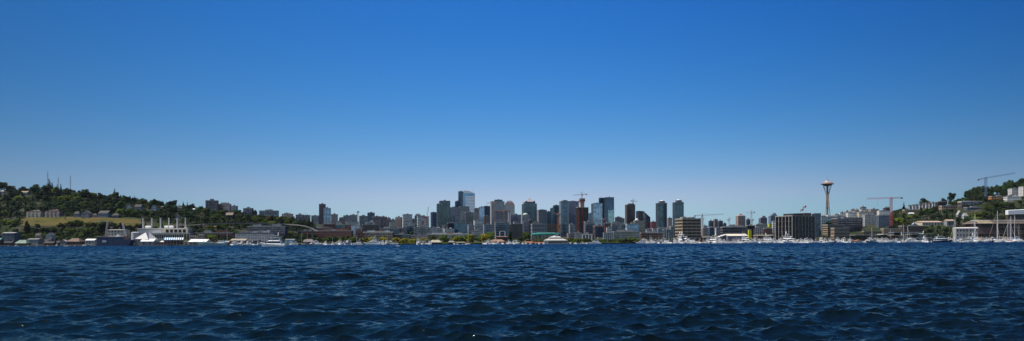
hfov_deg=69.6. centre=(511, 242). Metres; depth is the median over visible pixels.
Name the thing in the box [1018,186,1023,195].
apartment block
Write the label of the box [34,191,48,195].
spreading tree
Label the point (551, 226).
steel frame building
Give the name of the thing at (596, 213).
office tower
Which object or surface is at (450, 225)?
office block
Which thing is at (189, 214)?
spreading tree
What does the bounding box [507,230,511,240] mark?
poplar tree
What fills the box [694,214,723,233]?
tower crane
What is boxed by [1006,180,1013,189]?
broadleaf tree
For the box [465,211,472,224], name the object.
office tower
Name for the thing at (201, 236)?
office building
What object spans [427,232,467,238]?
office block
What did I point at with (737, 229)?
office block
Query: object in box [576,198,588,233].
construction tower
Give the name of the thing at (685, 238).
motor yacht
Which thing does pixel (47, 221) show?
grass bank
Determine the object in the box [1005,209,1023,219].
building
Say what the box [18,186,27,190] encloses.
spreading tree
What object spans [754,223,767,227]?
apartment block
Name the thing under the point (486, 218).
apartment block
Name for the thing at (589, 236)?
office block
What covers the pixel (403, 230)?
office block
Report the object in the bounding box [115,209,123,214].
spreading tree
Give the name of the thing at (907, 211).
terrace
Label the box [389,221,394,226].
apartment block
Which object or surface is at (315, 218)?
apartment block
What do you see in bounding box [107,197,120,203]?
spreading tree
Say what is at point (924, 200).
spreading tree
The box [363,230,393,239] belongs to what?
office block
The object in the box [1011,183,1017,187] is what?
broadleaf tree
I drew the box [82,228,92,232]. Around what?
spreading tree
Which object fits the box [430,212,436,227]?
office tower
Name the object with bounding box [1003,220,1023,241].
sailboat
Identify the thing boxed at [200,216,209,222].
broadleaf tree
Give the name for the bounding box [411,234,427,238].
office block
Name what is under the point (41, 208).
spreading tree
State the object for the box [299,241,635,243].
shore bushes
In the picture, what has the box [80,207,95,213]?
spreading tree
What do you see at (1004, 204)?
spreading tree
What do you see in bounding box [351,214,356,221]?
hospital block
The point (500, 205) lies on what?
office tower
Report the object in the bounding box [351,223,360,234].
office block
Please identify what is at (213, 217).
spreading tree
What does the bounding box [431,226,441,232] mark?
apartment block
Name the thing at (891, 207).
tower crane
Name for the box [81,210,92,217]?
apartment house
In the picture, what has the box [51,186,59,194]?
broadleaf tree
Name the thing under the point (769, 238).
motor yacht
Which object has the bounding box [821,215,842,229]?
office block
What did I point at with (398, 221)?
apartment block
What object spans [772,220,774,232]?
office block
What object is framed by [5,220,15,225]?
spreading tree
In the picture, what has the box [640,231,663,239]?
office block
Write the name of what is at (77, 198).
spreading tree
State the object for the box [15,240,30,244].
boathouse
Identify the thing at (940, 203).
apartment block
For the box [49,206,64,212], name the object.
spreading tree
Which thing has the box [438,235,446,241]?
broadleaf tree
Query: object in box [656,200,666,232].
condo tower
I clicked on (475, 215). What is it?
hotel tower
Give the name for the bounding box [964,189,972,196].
spreading tree
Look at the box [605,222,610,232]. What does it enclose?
office block
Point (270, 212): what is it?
institution
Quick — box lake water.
[0,242,1023,340]
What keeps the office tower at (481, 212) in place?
on the ground
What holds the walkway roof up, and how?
on the ground
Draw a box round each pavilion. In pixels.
[431,240,441,243]
[544,234,566,243]
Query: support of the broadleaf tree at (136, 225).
on the ground
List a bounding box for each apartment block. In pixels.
[26,210,43,216]
[45,209,62,216]
[219,202,230,211]
[231,204,237,210]
[243,207,253,215]
[282,212,292,217]
[296,213,303,219]
[311,215,318,223]
[331,213,337,223]
[373,215,380,228]
[381,216,386,227]
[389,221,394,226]
[395,216,401,226]
[417,215,428,226]
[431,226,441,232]
[484,215,489,223]
[567,233,573,238]
[657,227,665,232]
[667,217,671,227]
[701,227,707,235]
[708,220,713,226]
[708,227,714,236]
[713,219,717,227]
[715,227,719,235]
[718,220,722,227]
[748,229,751,238]
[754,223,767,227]
[755,226,762,234]
[763,227,772,234]
[846,211,856,216]
[857,211,870,216]
[862,213,875,225]
[869,208,878,214]
[876,214,890,227]
[877,209,889,214]
[935,201,946,206]
[939,205,957,210]
[958,200,981,208]
[963,206,982,210]
[988,195,1006,199]
[1003,195,1021,200]
[1008,188,1018,195]
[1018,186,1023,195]
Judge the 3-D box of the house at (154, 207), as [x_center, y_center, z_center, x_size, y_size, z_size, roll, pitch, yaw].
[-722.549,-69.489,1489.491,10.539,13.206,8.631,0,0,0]
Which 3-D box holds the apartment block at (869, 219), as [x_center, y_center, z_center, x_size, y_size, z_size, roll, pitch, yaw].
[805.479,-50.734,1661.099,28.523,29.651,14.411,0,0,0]
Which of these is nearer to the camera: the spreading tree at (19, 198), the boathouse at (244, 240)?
the boathouse at (244, 240)
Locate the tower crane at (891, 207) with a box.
[868,197,902,225]
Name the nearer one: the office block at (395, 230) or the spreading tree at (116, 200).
the spreading tree at (116, 200)
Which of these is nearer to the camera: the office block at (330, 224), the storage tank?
the storage tank
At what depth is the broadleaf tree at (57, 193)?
1617.37 m
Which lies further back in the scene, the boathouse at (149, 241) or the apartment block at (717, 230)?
the apartment block at (717, 230)
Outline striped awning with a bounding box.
[163,237,183,245]
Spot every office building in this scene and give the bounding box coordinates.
[107,229,129,238]
[189,235,196,240]
[197,234,205,238]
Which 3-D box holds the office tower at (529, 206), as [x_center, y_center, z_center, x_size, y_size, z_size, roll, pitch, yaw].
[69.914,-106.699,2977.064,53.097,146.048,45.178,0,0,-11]
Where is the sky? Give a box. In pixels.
[0,0,1023,226]
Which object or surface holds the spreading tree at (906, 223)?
on the ground
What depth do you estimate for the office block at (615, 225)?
1751.39 m
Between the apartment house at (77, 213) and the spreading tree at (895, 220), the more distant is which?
the spreading tree at (895, 220)
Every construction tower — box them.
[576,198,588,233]
[625,203,634,223]
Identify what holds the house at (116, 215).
on the ground
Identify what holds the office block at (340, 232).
on the ground
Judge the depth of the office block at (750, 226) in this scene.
1500.40 m
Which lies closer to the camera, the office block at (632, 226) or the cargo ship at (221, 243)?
the cargo ship at (221, 243)
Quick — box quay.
[0,243,635,245]
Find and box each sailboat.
[988,211,1008,241]
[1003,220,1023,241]
[1010,215,1019,241]
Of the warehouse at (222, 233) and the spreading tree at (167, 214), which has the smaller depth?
the warehouse at (222, 233)
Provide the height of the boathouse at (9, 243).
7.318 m
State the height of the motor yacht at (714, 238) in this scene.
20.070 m
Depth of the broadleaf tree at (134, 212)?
1365.09 m
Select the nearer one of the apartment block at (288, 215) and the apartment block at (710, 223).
the apartment block at (288, 215)
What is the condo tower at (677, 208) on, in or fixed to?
on the ground
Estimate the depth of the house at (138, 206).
1494.26 m
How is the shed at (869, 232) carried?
on the ground
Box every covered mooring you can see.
[850,235,873,240]
[877,234,893,239]
[886,235,906,240]
[888,232,920,236]
[906,234,932,240]
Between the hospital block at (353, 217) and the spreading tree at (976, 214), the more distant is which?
the hospital block at (353, 217)
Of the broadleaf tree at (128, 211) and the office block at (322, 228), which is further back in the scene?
the office block at (322, 228)
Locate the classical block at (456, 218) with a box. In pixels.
[454,215,459,221]
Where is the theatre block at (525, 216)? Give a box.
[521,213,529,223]
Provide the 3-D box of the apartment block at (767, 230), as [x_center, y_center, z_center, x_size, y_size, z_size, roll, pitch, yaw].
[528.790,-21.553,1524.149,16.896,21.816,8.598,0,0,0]
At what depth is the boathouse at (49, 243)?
1175.30 m
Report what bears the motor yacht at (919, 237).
on the far lake water
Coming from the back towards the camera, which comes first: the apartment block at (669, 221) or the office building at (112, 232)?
the apartment block at (669, 221)
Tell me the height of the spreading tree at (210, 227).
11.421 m
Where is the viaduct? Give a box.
[176,223,317,237]
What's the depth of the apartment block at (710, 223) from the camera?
2301.24 m
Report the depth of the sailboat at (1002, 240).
1322.67 m
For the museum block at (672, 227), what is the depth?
1600.84 m
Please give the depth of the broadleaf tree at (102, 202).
1484.22 m
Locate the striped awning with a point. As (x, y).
(177, 238)
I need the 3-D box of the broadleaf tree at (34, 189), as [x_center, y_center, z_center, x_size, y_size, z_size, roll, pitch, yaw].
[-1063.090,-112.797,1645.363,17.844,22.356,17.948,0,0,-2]
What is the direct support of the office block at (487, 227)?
on the ground
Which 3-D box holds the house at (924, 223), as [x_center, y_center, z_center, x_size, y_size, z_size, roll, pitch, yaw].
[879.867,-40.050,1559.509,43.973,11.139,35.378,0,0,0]
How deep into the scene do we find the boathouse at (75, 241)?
1169.83 m
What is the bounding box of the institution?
[259,209,278,216]
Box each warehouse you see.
[196,230,234,238]
[444,228,453,232]
[881,228,900,233]
[898,224,923,232]
[963,220,1023,239]
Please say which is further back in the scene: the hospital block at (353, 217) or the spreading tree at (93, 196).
the hospital block at (353, 217)
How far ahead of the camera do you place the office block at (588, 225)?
1852.62 m
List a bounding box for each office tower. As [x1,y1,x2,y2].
[367,212,374,220]
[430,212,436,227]
[450,206,458,221]
[455,200,459,206]
[458,191,463,205]
[459,206,468,221]
[463,191,474,212]
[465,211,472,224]
[479,206,484,219]
[483,206,489,215]
[490,201,504,231]
[505,200,514,214]
[522,198,536,221]
[537,209,546,223]
[547,211,550,232]
[550,207,554,232]
[553,204,558,232]
[569,201,578,232]
[591,202,602,225]
[599,198,603,218]
[604,197,613,222]
[636,211,649,232]
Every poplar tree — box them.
[21,220,30,234]
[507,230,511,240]
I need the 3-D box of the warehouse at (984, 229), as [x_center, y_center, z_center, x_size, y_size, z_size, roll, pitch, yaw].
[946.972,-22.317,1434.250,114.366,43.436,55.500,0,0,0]
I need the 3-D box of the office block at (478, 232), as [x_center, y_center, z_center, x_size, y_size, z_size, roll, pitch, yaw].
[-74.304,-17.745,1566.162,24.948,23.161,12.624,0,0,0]
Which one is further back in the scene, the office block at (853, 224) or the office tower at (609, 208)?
the office tower at (609, 208)
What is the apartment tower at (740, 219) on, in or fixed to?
on the ground
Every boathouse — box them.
[3,242,15,244]
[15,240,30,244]
[43,242,56,244]
[66,238,84,244]
[140,239,158,244]
[230,239,249,243]
[953,227,977,238]
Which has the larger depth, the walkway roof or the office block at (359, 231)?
the office block at (359, 231)
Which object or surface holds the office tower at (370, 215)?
on the ground
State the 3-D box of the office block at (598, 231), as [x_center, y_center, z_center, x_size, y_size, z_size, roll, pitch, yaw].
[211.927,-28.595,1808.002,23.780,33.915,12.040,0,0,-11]
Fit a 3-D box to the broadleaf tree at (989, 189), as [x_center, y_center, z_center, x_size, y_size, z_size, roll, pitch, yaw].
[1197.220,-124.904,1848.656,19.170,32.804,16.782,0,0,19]
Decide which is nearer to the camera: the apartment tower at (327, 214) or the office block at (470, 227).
the office block at (470, 227)
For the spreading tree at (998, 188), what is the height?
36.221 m
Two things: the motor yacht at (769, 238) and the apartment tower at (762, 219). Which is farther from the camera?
the apartment tower at (762, 219)
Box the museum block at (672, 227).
[669,225,674,237]
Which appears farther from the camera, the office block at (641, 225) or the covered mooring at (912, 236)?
the office block at (641, 225)
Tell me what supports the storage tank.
on the ground
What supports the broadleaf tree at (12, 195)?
on the ground
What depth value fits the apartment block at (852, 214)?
1779.92 m
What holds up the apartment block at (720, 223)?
on the ground
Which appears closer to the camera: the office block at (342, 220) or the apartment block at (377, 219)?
the apartment block at (377, 219)
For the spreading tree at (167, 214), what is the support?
on the ground
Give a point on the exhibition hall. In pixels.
(542, 235)
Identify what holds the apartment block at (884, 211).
on the ground
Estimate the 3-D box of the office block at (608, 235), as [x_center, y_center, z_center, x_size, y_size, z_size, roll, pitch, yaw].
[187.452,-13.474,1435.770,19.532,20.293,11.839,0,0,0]
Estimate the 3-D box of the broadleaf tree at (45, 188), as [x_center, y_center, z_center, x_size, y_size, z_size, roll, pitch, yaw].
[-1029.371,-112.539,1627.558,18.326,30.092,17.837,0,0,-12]
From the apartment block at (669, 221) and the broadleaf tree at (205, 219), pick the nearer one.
the broadleaf tree at (205, 219)
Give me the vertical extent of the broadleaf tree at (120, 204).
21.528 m
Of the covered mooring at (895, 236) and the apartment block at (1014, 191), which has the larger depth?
the apartment block at (1014, 191)
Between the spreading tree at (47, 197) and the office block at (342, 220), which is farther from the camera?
the office block at (342, 220)
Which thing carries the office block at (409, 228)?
on the ground
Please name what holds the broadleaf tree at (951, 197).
on the ground
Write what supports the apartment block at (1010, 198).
on the ground
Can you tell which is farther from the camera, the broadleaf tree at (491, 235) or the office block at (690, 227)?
the office block at (690, 227)
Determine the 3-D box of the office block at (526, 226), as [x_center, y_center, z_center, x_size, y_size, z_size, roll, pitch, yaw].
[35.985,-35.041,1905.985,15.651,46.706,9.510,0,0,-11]
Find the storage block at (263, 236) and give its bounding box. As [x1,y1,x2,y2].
[235,230,275,242]
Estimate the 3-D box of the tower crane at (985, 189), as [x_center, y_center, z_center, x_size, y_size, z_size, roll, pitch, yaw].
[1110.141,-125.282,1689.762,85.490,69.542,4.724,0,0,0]
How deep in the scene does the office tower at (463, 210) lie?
2903.27 m
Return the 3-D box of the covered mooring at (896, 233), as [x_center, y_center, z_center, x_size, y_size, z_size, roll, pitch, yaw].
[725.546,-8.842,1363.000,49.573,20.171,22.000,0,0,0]
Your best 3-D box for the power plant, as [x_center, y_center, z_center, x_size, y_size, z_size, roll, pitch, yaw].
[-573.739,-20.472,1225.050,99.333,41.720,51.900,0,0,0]
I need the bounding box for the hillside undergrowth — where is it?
[0,189,1023,241]
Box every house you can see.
[35,233,42,238]
[46,233,55,241]
[60,240,66,244]
[74,211,80,217]
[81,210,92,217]
[98,210,111,217]
[111,213,121,217]
[134,204,142,209]
[151,205,157,210]
[226,213,234,218]
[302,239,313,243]
[913,221,942,225]
[944,220,953,225]
[956,210,961,216]
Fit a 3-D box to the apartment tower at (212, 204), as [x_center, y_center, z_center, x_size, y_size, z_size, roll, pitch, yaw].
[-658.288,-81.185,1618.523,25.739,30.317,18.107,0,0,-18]
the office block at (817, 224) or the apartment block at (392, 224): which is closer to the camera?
the office block at (817, 224)
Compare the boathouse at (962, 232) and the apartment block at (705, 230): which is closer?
the boathouse at (962, 232)
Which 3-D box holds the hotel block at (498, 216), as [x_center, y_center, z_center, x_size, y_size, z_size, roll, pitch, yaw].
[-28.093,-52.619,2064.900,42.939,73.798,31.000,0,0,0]
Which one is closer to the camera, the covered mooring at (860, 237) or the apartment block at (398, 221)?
the covered mooring at (860, 237)
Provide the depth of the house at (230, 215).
1422.24 m
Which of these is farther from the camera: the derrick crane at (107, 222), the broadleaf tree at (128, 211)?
the broadleaf tree at (128, 211)
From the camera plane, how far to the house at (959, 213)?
1583.85 m
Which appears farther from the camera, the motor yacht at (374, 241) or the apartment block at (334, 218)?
the apartment block at (334, 218)
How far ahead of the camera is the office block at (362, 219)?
2251.78 m
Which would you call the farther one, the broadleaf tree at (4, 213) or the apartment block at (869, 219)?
the apartment block at (869, 219)
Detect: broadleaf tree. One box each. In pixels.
[1,210,9,217]
[5,207,15,213]
[8,192,15,197]
[30,187,40,192]
[41,185,50,193]
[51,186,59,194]
[54,189,61,195]
[57,199,65,205]
[69,205,80,212]
[81,204,92,208]
[94,221,110,232]
[100,199,108,206]
[108,206,118,211]
[115,201,125,208]
[121,208,132,216]
[131,209,138,214]
[134,223,141,228]
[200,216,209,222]
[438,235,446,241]
[486,232,494,239]
[522,232,530,241]
[947,192,955,200]
[986,186,993,193]
[991,202,999,209]
[992,209,1001,216]
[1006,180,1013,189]
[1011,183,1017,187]
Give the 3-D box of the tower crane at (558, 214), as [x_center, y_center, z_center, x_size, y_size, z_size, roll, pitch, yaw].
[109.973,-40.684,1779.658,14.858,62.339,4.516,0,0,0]
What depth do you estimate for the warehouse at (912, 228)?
1493.91 m
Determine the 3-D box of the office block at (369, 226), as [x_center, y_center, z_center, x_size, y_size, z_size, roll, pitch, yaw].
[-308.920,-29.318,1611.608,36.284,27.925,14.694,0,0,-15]
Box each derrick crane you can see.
[103,221,108,236]
[121,223,127,238]
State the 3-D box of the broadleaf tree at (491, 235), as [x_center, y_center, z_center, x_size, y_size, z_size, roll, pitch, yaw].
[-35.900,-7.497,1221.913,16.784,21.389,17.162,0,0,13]
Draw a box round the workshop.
[164,240,183,244]
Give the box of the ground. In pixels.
[0,191,1023,244]
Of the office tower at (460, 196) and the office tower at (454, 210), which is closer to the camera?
the office tower at (454, 210)
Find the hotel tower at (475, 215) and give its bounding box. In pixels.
[473,212,478,219]
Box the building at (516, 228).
[509,222,522,238]
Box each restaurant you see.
[490,239,504,242]
[496,236,507,242]
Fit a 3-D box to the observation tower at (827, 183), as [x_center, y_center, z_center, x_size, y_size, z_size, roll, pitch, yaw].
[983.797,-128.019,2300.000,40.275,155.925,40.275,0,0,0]
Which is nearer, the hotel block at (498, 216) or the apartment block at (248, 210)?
the apartment block at (248, 210)
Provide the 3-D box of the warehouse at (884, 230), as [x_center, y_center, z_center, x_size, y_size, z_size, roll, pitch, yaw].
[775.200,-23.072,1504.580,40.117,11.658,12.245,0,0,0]
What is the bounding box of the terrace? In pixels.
[902,209,917,213]
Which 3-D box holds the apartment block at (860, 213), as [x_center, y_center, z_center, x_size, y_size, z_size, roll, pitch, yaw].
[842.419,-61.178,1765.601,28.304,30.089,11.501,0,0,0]
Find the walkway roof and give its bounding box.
[753,235,772,240]
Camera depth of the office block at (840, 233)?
1449.75 m
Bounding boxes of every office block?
[247,224,287,236]
[298,228,352,237]
[316,225,333,229]
[324,222,334,228]
[335,223,345,228]
[339,217,344,223]
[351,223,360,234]
[355,226,362,236]
[359,215,366,226]
[362,223,378,231]
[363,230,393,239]
[380,226,400,233]
[394,232,410,238]
[397,226,405,233]
[406,224,413,234]
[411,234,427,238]
[414,225,430,234]
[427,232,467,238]
[447,222,454,232]
[453,222,467,233]
[468,223,473,234]
[471,229,482,235]
[473,219,483,229]
[483,223,491,233]
[494,221,508,237]
[509,213,520,223]
[523,220,528,232]
[528,219,532,234]
[531,223,546,238]
[569,223,574,236]
[575,231,581,238]
[581,232,593,239]
[584,220,593,233]
[593,224,603,236]
[603,231,613,239]
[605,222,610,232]
[606,226,611,232]
[611,221,620,232]
[613,230,638,238]
[625,222,638,230]
[633,218,644,235]
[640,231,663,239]
[650,221,655,228]
[662,227,671,237]
[675,216,700,240]
[720,225,745,235]
[746,224,754,237]
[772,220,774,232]
[775,213,814,240]
[812,213,820,236]
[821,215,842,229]
[822,224,843,235]
[831,217,861,231]
[831,228,849,238]
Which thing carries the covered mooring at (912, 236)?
on the far lake water
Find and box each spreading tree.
[2,195,10,202]
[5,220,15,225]
[13,196,23,201]
[14,189,23,195]
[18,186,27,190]
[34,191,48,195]
[35,205,49,212]
[42,195,51,200]
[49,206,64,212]
[56,223,66,227]
[62,195,72,200]
[64,221,76,226]
[67,228,75,232]
[70,196,84,201]
[70,199,80,203]
[74,220,83,223]
[76,190,86,197]
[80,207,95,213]
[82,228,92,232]
[84,193,97,198]
[95,207,108,212]
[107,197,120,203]
[108,222,117,227]
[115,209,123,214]
[158,210,175,218]
[162,204,175,208]
[183,212,195,218]
[201,208,210,211]
[205,225,214,229]
[209,215,218,220]
[218,224,228,228]
[235,213,243,217]
[474,236,481,241]
[893,218,904,222]
[900,222,910,225]
[919,198,929,205]
[934,213,942,218]
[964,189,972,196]
[969,212,982,217]
[970,217,981,219]
[973,185,987,194]
[984,205,994,209]
[991,184,1002,192]
[999,202,1007,207]
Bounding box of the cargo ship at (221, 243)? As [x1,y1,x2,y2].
[197,239,227,245]
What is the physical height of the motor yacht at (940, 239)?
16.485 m
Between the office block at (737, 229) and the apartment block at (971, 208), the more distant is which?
the apartment block at (971, 208)
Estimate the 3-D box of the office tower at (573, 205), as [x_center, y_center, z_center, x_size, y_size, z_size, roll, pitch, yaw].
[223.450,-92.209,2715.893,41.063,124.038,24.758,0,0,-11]
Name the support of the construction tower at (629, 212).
on the ground
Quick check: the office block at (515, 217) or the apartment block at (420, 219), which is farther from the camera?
the office block at (515, 217)
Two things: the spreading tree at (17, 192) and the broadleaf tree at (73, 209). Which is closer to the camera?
the broadleaf tree at (73, 209)
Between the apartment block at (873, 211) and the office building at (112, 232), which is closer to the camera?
the office building at (112, 232)
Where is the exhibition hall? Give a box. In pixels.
[531,232,560,241]
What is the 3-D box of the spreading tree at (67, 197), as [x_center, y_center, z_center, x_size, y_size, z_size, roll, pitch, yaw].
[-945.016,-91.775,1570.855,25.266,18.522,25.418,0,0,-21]
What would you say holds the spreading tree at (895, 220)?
on the ground
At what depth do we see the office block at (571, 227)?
1951.93 m
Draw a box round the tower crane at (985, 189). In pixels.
[977,173,1013,202]
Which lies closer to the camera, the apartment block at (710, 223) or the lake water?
the lake water
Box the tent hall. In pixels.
[134,232,157,244]
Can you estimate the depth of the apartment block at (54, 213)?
1394.32 m
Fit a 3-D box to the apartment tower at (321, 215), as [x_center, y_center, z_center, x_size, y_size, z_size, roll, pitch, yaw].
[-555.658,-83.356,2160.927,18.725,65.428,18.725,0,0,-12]
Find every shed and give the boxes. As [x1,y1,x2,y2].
[27,239,42,244]
[85,239,96,243]
[188,239,211,244]
[250,240,260,243]
[285,239,296,243]
[726,234,747,240]
[862,231,880,234]
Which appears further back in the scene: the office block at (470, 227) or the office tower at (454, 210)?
the office tower at (454, 210)
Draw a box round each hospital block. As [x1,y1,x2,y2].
[343,214,350,223]
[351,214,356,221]
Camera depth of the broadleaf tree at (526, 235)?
1226.42 m
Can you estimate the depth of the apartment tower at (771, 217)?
2552.75 m
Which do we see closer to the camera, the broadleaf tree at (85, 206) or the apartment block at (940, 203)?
the broadleaf tree at (85, 206)
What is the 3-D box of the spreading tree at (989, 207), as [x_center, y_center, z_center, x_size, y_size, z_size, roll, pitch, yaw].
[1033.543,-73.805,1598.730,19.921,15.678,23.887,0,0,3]
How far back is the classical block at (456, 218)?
2402.75 m
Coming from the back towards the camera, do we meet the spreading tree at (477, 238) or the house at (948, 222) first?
the house at (948, 222)
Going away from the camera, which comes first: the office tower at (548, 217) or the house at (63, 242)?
the house at (63, 242)
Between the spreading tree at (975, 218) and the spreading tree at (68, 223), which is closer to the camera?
the spreading tree at (68, 223)
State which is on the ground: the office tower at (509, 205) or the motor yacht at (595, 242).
the office tower at (509, 205)
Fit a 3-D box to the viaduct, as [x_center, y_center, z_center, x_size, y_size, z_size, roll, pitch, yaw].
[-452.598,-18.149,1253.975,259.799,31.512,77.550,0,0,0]
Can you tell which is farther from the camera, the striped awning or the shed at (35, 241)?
the shed at (35, 241)
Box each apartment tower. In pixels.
[205,199,218,210]
[319,203,325,223]
[323,207,330,223]
[402,213,411,227]
[414,214,420,226]
[615,216,621,223]
[736,214,744,226]
[759,216,766,223]
[768,213,776,223]
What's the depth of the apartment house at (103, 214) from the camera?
1361.15 m
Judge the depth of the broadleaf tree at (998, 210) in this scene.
1556.21 m
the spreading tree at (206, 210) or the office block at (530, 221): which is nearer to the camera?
the spreading tree at (206, 210)
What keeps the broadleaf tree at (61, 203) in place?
on the ground
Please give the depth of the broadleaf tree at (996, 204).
1602.53 m
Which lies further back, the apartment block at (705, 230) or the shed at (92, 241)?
the apartment block at (705, 230)
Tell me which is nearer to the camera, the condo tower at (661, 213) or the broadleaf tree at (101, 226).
the broadleaf tree at (101, 226)
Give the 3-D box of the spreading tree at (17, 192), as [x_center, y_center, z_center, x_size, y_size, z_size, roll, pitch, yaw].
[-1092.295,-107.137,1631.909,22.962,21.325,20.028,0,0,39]
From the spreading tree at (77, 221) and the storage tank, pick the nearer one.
the storage tank
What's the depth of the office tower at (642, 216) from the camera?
2250.00 m
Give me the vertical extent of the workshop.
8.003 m
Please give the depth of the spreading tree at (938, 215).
1584.11 m
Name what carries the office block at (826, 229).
on the ground
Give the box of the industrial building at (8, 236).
[2,232,20,241]
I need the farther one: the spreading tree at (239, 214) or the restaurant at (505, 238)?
the spreading tree at (239, 214)
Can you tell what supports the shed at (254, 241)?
on the ground
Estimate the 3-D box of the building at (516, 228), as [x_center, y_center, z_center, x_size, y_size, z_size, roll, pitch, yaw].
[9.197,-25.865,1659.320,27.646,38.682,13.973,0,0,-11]
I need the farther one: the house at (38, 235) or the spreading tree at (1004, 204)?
the spreading tree at (1004, 204)
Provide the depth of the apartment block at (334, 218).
2252.89 m
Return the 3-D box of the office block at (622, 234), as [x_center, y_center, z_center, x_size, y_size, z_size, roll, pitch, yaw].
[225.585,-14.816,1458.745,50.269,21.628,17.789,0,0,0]
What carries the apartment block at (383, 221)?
on the ground
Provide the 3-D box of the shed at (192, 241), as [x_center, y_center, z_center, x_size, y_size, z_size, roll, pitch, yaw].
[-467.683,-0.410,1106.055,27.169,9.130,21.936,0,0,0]
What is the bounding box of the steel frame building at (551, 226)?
[547,224,559,232]
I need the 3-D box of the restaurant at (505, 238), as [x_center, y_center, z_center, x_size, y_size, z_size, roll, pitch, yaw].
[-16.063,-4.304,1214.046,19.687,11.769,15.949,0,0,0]
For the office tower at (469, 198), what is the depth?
3399.85 m
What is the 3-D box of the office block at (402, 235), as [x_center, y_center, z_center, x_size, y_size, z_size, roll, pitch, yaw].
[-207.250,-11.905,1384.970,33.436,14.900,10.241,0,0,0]
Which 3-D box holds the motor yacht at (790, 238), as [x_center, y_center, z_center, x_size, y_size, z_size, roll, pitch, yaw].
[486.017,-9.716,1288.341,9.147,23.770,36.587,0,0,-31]
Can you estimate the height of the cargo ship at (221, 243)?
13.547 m
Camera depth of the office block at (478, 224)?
1903.13 m
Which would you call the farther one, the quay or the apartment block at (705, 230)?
the apartment block at (705, 230)
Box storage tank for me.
[131,232,139,243]
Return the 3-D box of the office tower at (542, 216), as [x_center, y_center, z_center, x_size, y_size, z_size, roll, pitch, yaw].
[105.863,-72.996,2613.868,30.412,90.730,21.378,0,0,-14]
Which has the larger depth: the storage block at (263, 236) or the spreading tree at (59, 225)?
the spreading tree at (59, 225)
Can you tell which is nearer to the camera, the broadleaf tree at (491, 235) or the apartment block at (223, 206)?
the broadleaf tree at (491, 235)
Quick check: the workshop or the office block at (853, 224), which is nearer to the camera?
the workshop
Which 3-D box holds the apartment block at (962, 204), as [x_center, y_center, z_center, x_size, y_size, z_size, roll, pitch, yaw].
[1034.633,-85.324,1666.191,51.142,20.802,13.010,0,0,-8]
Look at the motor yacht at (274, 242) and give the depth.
607.95 m
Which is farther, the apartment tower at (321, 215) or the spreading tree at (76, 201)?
the apartment tower at (321, 215)
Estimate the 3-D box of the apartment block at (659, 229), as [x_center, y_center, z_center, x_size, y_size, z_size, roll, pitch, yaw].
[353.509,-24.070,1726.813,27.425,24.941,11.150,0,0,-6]
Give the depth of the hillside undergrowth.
1434.42 m
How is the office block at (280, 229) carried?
on the ground
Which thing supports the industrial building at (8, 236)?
on the ground
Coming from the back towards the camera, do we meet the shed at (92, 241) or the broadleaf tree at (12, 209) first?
the broadleaf tree at (12, 209)
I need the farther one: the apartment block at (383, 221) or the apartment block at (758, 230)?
the apartment block at (383, 221)
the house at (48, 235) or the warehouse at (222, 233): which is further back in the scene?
the house at (48, 235)
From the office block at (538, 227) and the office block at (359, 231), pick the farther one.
the office block at (538, 227)
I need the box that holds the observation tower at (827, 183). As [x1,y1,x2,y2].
[821,180,833,214]
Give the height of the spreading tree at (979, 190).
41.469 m
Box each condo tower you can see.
[437,203,443,231]
[439,200,449,225]
[559,200,568,236]
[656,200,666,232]
[672,199,683,225]
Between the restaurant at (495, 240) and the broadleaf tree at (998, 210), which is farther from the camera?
the broadleaf tree at (998, 210)
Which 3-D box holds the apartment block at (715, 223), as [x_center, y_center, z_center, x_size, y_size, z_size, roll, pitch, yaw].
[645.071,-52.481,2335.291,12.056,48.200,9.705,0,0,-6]
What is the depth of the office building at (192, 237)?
1131.30 m
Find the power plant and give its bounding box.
[137,218,195,239]
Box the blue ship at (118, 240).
[97,234,134,245]
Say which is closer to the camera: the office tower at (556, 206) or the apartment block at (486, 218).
the apartment block at (486, 218)
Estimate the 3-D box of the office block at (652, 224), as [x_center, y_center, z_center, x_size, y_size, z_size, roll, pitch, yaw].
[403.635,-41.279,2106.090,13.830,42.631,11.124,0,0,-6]
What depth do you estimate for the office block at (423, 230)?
1705.15 m
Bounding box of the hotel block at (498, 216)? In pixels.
[494,210,509,231]
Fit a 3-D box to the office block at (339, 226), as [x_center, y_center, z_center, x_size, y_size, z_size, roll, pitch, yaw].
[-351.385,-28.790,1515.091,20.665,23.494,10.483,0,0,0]
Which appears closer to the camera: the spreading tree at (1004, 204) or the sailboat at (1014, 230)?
the sailboat at (1014, 230)
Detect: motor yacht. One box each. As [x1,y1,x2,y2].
[260,233,286,246]
[363,238,380,244]
[589,240,600,243]
[681,232,692,242]
[710,233,719,241]
[763,233,777,240]
[782,234,798,241]
[866,239,878,242]
[913,231,924,240]
[932,235,951,241]
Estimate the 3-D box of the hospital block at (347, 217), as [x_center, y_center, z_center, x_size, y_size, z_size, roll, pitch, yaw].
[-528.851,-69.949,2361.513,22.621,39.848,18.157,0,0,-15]
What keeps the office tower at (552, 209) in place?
on the ground
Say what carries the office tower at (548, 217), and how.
on the ground
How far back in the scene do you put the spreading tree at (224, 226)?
1247.03 m
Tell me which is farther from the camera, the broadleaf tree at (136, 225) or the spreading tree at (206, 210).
the spreading tree at (206, 210)
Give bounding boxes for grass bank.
[21,217,140,226]

